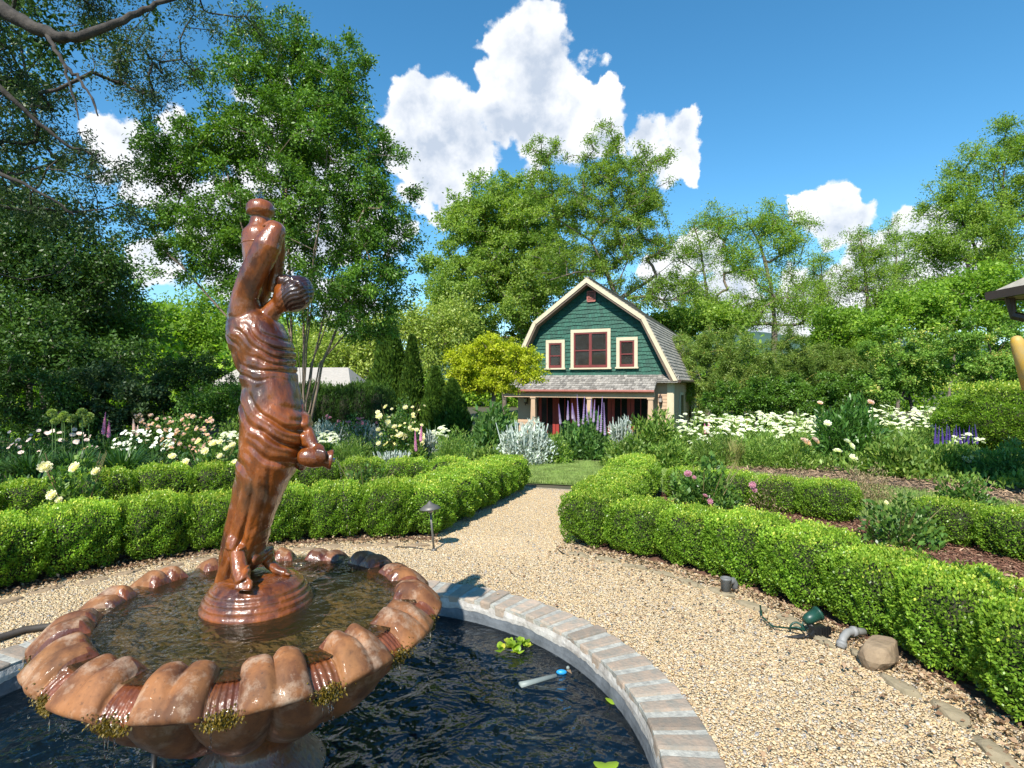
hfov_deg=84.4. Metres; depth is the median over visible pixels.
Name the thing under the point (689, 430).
yarrow
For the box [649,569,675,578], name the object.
edging stone
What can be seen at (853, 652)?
edging stone
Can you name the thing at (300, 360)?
distant tree
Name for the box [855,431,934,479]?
peony
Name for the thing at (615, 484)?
boxwood bush
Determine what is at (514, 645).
water lettuce
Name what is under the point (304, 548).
edging stone
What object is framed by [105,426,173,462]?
daisy clump
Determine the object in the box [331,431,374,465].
lavender
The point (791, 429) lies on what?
yarrow
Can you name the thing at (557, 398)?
door
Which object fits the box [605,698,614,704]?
floating leaf
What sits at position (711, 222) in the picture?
airy tree
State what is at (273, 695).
fountain bowl
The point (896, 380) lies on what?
tree
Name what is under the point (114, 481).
boxwood bush
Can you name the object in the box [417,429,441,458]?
silver plant
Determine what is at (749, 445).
border plant
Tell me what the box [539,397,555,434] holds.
door
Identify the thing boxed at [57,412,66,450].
allium
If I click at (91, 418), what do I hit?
allium
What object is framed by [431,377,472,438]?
narrow conifer
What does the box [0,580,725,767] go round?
fountain pool
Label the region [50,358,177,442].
evergreen shrub
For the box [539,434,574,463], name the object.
border plant
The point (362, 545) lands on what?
edging stone
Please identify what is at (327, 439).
yarrow
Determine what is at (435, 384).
narrow conifer
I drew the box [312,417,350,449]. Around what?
silver plant
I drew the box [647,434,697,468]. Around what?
border plant
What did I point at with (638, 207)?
walnut tree
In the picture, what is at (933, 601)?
boxwood bush
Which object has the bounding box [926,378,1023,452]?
round bush
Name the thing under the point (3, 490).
boxwood bush
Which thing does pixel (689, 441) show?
yarrow
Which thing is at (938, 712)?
twigs
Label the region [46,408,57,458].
allium
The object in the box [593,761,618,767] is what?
floating leaf
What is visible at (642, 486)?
boxwood bush
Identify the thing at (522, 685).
pool tube
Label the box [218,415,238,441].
border plant
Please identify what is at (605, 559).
edging stone
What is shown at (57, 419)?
allium
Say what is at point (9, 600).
edging stone
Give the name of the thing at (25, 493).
boxwood bush
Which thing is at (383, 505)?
boxwood bush
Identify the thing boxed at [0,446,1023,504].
border bed
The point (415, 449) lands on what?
foxglove
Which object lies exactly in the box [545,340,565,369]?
window
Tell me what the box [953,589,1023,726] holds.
boxwood bush
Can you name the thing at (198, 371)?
evergreen shrub
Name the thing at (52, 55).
shade tree
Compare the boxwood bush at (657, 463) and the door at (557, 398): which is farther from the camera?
the door at (557, 398)
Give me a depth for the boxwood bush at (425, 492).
4.67 m
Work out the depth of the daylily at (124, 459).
7.14 m
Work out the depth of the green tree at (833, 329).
28.35 m
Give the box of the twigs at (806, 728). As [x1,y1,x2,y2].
[436,534,1010,765]
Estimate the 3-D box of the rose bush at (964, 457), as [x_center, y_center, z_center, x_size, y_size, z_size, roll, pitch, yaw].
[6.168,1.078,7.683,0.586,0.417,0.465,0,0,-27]
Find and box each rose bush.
[36,443,108,512]
[122,400,219,459]
[167,432,237,472]
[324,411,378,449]
[340,460,394,492]
[368,394,425,457]
[667,450,756,516]
[854,492,950,552]
[934,467,1003,516]
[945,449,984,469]
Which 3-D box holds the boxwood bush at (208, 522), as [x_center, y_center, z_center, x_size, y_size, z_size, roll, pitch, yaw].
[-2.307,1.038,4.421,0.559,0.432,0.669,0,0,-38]
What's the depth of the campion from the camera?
9.04 m
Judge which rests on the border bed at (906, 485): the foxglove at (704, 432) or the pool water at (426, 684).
the foxglove at (704, 432)
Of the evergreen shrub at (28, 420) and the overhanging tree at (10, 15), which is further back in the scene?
the evergreen shrub at (28, 420)
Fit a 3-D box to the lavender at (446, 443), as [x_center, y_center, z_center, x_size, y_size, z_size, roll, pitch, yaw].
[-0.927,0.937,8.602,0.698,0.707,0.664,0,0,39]
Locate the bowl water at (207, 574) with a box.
[88,562,389,656]
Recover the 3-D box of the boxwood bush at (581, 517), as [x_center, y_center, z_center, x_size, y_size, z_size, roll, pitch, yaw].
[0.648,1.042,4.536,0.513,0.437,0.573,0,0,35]
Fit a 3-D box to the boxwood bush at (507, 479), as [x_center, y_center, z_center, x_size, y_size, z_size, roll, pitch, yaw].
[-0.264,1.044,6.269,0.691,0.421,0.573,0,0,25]
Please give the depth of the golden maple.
17.25 m
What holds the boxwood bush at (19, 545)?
on the planting bed at (127, 561)
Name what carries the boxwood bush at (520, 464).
on the ground at (482, 409)
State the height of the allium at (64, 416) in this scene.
0.845 m
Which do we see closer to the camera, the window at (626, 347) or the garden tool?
the garden tool
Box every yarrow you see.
[219,431,238,453]
[315,430,340,455]
[431,425,450,450]
[675,409,712,446]
[687,433,710,449]
[704,414,747,449]
[738,409,781,450]
[773,411,816,443]
[807,414,822,452]
[868,405,905,438]
[899,406,942,449]
[950,432,984,457]
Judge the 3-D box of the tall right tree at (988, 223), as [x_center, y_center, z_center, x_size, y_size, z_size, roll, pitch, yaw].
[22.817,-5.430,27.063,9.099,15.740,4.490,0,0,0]
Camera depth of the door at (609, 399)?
22.84 m
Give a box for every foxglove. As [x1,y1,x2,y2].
[94,412,116,456]
[128,419,147,451]
[407,425,427,459]
[698,420,714,445]
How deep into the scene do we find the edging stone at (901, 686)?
2.32 m
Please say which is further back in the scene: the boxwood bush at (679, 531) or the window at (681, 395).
the window at (681, 395)
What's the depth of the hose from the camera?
1.86 m
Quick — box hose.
[150,753,156,767]
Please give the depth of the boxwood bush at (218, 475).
5.95 m
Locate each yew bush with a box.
[299,379,326,430]
[316,380,340,428]
[333,381,354,429]
[347,377,374,428]
[363,380,395,432]
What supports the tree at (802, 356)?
on the ground at (482, 409)
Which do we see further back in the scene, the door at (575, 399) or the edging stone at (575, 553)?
the door at (575, 399)
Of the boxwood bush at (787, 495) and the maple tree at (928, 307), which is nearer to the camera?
the boxwood bush at (787, 495)
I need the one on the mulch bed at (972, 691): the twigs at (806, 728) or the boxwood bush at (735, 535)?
the boxwood bush at (735, 535)
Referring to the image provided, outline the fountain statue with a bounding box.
[198,188,354,627]
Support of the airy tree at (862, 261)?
on the ground at (482, 409)
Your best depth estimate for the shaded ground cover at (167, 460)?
9.10 m
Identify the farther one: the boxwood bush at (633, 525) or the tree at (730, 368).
the tree at (730, 368)
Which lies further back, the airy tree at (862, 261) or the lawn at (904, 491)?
the airy tree at (862, 261)
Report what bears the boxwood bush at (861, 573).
on the mulch bed at (972, 691)
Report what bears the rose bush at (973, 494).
on the lawn at (904, 491)
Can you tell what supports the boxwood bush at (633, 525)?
on the mulch bed at (972, 691)
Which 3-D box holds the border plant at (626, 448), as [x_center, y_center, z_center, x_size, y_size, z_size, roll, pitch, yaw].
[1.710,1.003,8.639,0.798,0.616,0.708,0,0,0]
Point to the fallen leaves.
(998, 720)
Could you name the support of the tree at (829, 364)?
on the ground at (482, 409)
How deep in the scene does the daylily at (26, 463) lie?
7.29 m
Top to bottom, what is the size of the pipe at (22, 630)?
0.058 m
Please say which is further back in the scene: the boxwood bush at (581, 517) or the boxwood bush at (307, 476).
the boxwood bush at (307, 476)
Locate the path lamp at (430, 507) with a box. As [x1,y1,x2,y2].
[419,501,440,550]
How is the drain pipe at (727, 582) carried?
on the gravel path at (583, 543)
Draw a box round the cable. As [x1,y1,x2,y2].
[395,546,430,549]
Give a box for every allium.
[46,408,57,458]
[50,417,59,457]
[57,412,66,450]
[60,411,68,449]
[66,414,77,453]
[76,408,87,450]
[79,421,86,451]
[83,412,94,449]
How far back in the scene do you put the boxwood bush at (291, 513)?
4.45 m
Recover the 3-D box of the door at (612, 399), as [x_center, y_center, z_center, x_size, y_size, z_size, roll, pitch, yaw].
[4.371,1.450,22.656,0.768,2.220,0.050,0,0,24]
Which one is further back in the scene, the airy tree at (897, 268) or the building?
the airy tree at (897, 268)
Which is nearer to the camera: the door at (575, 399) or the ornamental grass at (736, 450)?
the ornamental grass at (736, 450)
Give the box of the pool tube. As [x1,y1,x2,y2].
[518,666,569,689]
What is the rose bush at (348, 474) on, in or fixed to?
on the planting bed at (127, 561)
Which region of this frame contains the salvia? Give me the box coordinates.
[925,424,981,457]
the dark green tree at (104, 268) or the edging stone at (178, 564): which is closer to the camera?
the edging stone at (178, 564)
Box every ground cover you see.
[0,431,501,483]
[532,430,1023,491]
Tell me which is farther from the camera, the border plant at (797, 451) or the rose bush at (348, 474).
the border plant at (797, 451)
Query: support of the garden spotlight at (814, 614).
on the gravel path at (583, 543)
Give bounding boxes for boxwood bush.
[0,475,70,523]
[0,486,10,510]
[0,507,53,586]
[28,494,124,576]
[65,465,138,510]
[113,487,196,559]
[126,460,194,497]
[180,487,231,550]
[188,459,234,499]
[268,480,312,541]
[291,457,343,489]
[300,477,364,539]
[337,455,387,487]
[358,474,415,536]
[382,454,432,479]
[397,478,458,533]
[413,468,487,522]
[427,453,471,471]
[434,461,501,508]
[462,458,521,499]
[479,453,531,490]
[556,484,621,547]
[571,475,640,501]
[584,471,651,496]
[598,464,655,495]
[600,494,677,554]
[604,455,663,496]
[618,452,662,482]
[653,501,728,570]
[662,464,707,496]
[697,503,791,588]
[706,466,757,505]
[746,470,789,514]
[747,472,807,513]
[751,517,867,610]
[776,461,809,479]
[793,475,864,520]
[814,542,942,636]
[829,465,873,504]
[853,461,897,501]
[877,558,1023,684]
[906,494,996,546]
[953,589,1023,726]
[970,502,1023,561]
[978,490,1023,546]
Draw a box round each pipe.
[0,623,50,640]
[720,576,738,592]
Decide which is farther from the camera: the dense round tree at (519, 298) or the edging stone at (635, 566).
the dense round tree at (519, 298)
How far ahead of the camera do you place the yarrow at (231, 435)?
9.59 m
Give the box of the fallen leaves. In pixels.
[554,541,1023,758]
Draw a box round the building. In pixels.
[199,368,366,438]
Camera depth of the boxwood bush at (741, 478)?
5.74 m
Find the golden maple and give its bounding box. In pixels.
[440,330,551,407]
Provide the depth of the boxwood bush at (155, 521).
4.01 m
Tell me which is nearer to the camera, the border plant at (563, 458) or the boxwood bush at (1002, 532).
the boxwood bush at (1002, 532)
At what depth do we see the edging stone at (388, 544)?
4.38 m
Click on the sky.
(840, 110)
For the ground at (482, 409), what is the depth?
42.55 m
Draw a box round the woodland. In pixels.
[0,300,1012,440]
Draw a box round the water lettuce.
[494,636,532,653]
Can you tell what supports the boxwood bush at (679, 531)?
on the mulch bed at (972, 691)
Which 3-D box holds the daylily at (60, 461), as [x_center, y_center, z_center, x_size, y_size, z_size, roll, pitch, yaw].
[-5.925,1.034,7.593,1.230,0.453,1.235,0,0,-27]
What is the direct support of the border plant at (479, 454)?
on the lawn at (904, 491)
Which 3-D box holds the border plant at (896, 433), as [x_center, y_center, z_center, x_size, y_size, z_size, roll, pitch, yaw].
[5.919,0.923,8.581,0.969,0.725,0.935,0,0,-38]
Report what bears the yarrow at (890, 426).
on the border bed at (906, 485)
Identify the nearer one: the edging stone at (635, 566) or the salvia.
the edging stone at (635, 566)
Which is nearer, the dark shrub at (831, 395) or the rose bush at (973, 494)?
the rose bush at (973, 494)
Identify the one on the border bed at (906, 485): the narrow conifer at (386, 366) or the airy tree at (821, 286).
the narrow conifer at (386, 366)
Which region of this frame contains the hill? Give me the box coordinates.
[342,331,1013,379]
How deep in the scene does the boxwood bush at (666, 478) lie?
6.15 m
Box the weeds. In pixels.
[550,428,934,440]
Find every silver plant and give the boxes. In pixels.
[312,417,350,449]
[338,420,386,451]
[373,449,410,462]
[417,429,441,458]
[493,416,559,464]
[607,414,634,443]
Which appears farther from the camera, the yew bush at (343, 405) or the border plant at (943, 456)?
the yew bush at (343, 405)
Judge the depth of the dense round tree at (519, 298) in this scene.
36.49 m
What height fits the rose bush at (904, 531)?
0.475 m
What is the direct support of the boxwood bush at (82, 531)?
on the planting bed at (127, 561)
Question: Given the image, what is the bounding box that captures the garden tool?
[1010,335,1023,390]
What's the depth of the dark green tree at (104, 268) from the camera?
15.10 m
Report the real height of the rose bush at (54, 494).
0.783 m
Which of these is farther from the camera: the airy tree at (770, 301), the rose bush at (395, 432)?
the airy tree at (770, 301)
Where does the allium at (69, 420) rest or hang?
on the border bed at (906, 485)
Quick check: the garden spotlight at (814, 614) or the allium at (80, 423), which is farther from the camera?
the allium at (80, 423)
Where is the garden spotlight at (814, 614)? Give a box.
[759,605,830,638]
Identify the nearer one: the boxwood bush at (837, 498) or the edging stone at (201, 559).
the edging stone at (201, 559)
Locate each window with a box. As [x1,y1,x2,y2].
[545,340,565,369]
[569,328,611,368]
[615,337,638,368]
[679,392,683,423]
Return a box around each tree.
[0,0,172,307]
[0,0,294,254]
[0,184,167,445]
[0,278,164,438]
[21,246,187,397]
[106,0,433,417]
[137,278,229,363]
[222,315,327,367]
[282,285,482,383]
[413,167,595,413]
[518,117,706,318]
[666,193,759,416]
[672,322,736,423]
[703,324,791,428]
[707,196,830,416]
[758,319,828,425]
[795,303,902,364]
[796,237,852,414]
[823,223,904,340]
[843,256,1023,425]
[872,214,925,415]
[885,111,1023,354]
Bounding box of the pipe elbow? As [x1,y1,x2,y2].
[835,626,866,649]
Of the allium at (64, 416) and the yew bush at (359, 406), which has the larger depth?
the yew bush at (359, 406)
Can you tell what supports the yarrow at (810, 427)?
on the border bed at (906, 485)
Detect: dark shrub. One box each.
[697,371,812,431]
[786,368,881,419]
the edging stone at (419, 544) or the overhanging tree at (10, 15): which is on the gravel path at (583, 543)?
the edging stone at (419, 544)
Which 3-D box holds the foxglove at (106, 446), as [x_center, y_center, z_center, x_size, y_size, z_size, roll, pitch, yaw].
[-6.373,0.859,8.903,0.402,0.845,0.365,0,0,33]
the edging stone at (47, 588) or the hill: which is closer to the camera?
the edging stone at (47, 588)
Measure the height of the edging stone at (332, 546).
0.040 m
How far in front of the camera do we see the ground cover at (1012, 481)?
7.49 m
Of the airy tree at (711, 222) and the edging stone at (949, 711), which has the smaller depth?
the edging stone at (949, 711)
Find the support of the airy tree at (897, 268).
on the ground at (482, 409)
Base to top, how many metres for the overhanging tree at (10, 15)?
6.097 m
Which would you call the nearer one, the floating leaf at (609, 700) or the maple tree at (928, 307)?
the floating leaf at (609, 700)
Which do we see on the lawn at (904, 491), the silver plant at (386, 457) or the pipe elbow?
the silver plant at (386, 457)
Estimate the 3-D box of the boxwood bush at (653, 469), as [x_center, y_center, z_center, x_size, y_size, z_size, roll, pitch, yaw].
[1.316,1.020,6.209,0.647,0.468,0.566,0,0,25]
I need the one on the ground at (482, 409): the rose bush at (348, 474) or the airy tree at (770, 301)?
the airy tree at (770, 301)
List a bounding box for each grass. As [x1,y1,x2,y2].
[525,459,671,484]
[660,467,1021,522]
[719,438,746,467]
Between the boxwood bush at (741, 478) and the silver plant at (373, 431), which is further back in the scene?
the silver plant at (373, 431)
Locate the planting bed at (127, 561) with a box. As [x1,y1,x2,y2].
[0,504,443,593]
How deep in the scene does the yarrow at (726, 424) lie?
10.14 m
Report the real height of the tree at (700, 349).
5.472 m
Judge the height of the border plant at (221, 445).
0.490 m
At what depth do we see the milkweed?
9.78 m
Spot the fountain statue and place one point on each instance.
(279, 444)
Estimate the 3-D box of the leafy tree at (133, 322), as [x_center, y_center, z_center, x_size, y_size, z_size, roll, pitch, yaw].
[-13.373,-1.136,17.981,5.369,6.661,4.194,0,0,0]
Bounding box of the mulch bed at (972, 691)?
[586,499,1023,728]
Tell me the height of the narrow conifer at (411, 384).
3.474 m
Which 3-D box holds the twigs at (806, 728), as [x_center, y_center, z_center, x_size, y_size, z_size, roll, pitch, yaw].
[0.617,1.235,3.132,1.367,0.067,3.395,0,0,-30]
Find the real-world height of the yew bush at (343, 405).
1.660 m
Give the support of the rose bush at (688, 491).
on the mulch bed at (972, 691)
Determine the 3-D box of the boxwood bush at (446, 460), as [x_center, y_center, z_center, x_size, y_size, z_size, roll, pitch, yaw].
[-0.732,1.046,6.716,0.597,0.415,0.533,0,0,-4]
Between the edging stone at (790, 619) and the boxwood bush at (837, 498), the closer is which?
the edging stone at (790, 619)
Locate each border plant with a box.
[198,437,237,461]
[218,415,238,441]
[468,440,505,460]
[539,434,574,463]
[598,430,648,465]
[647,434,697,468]
[685,424,735,466]
[734,427,787,467]
[767,426,822,469]
[863,422,934,453]
[910,436,980,478]
[964,436,1023,482]
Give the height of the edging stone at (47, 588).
0.040 m
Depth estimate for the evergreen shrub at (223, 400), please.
11.78 m
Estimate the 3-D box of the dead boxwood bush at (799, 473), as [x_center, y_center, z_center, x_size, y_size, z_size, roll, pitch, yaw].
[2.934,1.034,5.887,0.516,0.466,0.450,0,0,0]
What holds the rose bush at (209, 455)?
on the planting bed at (127, 561)
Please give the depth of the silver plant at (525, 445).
8.76 m
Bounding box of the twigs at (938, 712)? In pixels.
[535,547,1022,767]
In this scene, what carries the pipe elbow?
on the gravel path at (583, 543)
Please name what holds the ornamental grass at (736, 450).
on the border bed at (906, 485)
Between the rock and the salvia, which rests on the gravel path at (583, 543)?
the rock
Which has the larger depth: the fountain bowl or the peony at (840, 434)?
the peony at (840, 434)
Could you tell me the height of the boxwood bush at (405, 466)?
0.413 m
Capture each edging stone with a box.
[0,596,23,604]
[27,584,65,594]
[74,577,109,586]
[114,568,146,576]
[154,562,184,569]
[190,556,217,562]
[292,547,315,550]
[322,544,342,548]
[350,544,373,547]
[378,543,397,547]
[407,543,429,547]
[567,551,591,558]
[594,556,619,563]
[623,563,646,571]
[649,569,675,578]
[677,578,704,588]
[708,587,734,597]
[736,600,767,612]
[776,614,806,628]
[806,629,835,648]
[850,648,888,671]
[879,672,921,698]
[930,699,972,730]
[971,736,1018,767]
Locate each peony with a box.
[626,404,683,455]
[801,390,893,465]
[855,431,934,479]
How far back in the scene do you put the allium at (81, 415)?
8.59 m
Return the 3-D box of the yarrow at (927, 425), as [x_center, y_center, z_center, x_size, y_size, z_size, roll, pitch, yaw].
[7.198,0.838,9.912,1.109,0.887,0.768,0,0,0]
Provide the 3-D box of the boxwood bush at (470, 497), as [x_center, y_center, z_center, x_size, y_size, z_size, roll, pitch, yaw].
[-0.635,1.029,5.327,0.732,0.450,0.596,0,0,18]
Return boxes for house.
[504,277,699,434]
[985,278,1023,321]
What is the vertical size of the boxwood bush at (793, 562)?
0.444 m
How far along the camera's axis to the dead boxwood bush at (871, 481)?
6.10 m
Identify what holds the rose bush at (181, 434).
on the border bed at (906, 485)
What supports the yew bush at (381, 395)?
on the border bed at (906, 485)
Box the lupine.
[554,396,612,460]
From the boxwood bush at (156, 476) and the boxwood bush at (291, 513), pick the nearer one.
the boxwood bush at (291, 513)
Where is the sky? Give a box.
[0,0,1023,348]
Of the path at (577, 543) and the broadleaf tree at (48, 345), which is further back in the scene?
the broadleaf tree at (48, 345)
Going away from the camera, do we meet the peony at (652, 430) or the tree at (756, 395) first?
the peony at (652, 430)
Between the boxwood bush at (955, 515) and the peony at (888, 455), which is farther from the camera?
the peony at (888, 455)
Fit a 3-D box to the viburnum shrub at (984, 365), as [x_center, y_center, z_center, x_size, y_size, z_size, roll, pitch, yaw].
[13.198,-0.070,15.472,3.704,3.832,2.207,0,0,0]
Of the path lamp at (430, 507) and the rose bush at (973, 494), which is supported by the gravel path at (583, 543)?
the path lamp at (430, 507)
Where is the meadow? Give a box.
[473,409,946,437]
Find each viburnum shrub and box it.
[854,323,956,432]
[913,311,1023,394]
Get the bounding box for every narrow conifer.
[366,317,405,423]
[396,333,424,432]
[417,365,445,436]
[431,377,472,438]
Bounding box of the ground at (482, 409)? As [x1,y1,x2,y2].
[2,380,962,524]
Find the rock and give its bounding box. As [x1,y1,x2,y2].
[857,635,898,670]
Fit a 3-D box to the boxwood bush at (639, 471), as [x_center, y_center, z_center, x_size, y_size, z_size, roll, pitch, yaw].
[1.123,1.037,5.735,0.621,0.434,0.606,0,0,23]
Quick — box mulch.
[715,462,1023,503]
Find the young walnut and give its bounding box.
[647,296,762,345]
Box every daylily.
[0,447,70,478]
[21,444,110,471]
[81,441,164,473]
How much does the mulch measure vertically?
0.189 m
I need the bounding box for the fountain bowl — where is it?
[17,547,441,767]
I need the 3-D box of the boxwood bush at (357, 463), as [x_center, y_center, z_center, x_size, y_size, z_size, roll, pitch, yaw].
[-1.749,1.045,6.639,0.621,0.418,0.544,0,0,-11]
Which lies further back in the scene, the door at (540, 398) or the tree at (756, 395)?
the door at (540, 398)
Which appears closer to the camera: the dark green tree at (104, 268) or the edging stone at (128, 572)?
the edging stone at (128, 572)
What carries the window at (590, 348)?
in the gambrel house at (591, 340)
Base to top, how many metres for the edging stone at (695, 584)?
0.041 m
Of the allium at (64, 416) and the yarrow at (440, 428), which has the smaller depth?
the allium at (64, 416)
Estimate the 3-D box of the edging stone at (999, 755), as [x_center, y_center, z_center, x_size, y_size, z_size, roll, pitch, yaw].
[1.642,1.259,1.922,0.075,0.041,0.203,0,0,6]
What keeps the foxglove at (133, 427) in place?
on the border bed at (906, 485)
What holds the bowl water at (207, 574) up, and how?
in the fountain bowl
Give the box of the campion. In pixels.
[0,426,98,460]
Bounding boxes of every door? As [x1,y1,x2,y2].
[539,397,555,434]
[556,397,573,431]
[574,398,583,420]
[593,398,610,434]
[611,398,630,425]
[631,398,647,432]
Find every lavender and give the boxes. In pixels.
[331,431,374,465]
[429,425,475,460]
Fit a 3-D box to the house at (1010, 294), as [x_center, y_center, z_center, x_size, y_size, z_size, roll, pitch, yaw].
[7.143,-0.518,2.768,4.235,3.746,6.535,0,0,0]
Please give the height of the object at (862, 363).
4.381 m
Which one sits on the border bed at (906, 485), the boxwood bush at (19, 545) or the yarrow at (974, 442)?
the yarrow at (974, 442)
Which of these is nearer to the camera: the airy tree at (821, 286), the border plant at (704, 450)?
the border plant at (704, 450)
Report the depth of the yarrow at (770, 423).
10.07 m
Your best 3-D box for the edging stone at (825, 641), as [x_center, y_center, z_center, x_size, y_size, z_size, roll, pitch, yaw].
[1.520,1.259,2.778,0.077,0.041,0.202,0,0,-16]
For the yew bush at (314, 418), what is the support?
on the border bed at (906, 485)
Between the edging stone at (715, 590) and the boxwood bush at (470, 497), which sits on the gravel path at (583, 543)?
the edging stone at (715, 590)
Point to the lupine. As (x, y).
(585, 437)
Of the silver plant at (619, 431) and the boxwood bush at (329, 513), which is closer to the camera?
the boxwood bush at (329, 513)
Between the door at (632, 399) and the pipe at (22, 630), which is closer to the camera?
the pipe at (22, 630)
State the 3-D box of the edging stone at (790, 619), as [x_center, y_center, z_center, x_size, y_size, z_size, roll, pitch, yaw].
[1.480,1.259,2.985,0.080,0.040,0.179,0,0,-23]
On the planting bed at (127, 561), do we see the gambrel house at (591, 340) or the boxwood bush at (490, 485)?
the boxwood bush at (490, 485)
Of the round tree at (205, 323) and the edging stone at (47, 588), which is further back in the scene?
the round tree at (205, 323)
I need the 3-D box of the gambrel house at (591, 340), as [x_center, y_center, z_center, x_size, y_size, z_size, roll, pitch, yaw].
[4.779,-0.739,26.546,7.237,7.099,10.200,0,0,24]
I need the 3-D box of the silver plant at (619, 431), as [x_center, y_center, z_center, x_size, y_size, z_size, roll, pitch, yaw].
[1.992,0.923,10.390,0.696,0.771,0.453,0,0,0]
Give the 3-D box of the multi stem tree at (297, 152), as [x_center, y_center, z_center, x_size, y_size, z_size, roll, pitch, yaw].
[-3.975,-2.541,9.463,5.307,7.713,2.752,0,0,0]
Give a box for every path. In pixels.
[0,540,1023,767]
[430,486,581,560]
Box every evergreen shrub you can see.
[0,342,108,446]
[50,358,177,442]
[128,349,238,437]
[171,377,240,437]
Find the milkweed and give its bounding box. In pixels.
[465,399,516,454]
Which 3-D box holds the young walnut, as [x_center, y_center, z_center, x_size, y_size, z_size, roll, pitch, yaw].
[10.901,-1.383,33.947,7.390,7.702,4.560,0,0,0]
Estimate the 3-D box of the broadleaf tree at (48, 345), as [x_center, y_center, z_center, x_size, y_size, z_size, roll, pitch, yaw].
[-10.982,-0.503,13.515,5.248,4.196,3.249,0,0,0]
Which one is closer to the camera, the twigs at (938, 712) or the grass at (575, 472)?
the twigs at (938, 712)
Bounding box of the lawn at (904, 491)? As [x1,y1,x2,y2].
[3,460,1023,523]
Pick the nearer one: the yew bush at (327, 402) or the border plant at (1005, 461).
the border plant at (1005, 461)
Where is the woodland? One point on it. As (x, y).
(513, 401)
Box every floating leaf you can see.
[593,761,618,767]
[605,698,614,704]
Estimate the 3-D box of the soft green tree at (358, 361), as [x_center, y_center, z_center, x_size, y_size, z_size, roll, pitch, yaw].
[-6.997,-1.432,29.944,11.103,7.829,5.605,0,0,0]
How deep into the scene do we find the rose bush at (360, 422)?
10.37 m
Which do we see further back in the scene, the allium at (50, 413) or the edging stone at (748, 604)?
the allium at (50, 413)
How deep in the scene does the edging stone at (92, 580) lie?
3.58 m
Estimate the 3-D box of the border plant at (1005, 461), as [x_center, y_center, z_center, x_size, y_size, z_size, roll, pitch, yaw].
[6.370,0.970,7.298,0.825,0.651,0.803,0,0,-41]
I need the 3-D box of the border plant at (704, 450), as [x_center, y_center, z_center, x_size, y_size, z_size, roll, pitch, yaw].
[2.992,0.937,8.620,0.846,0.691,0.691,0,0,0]

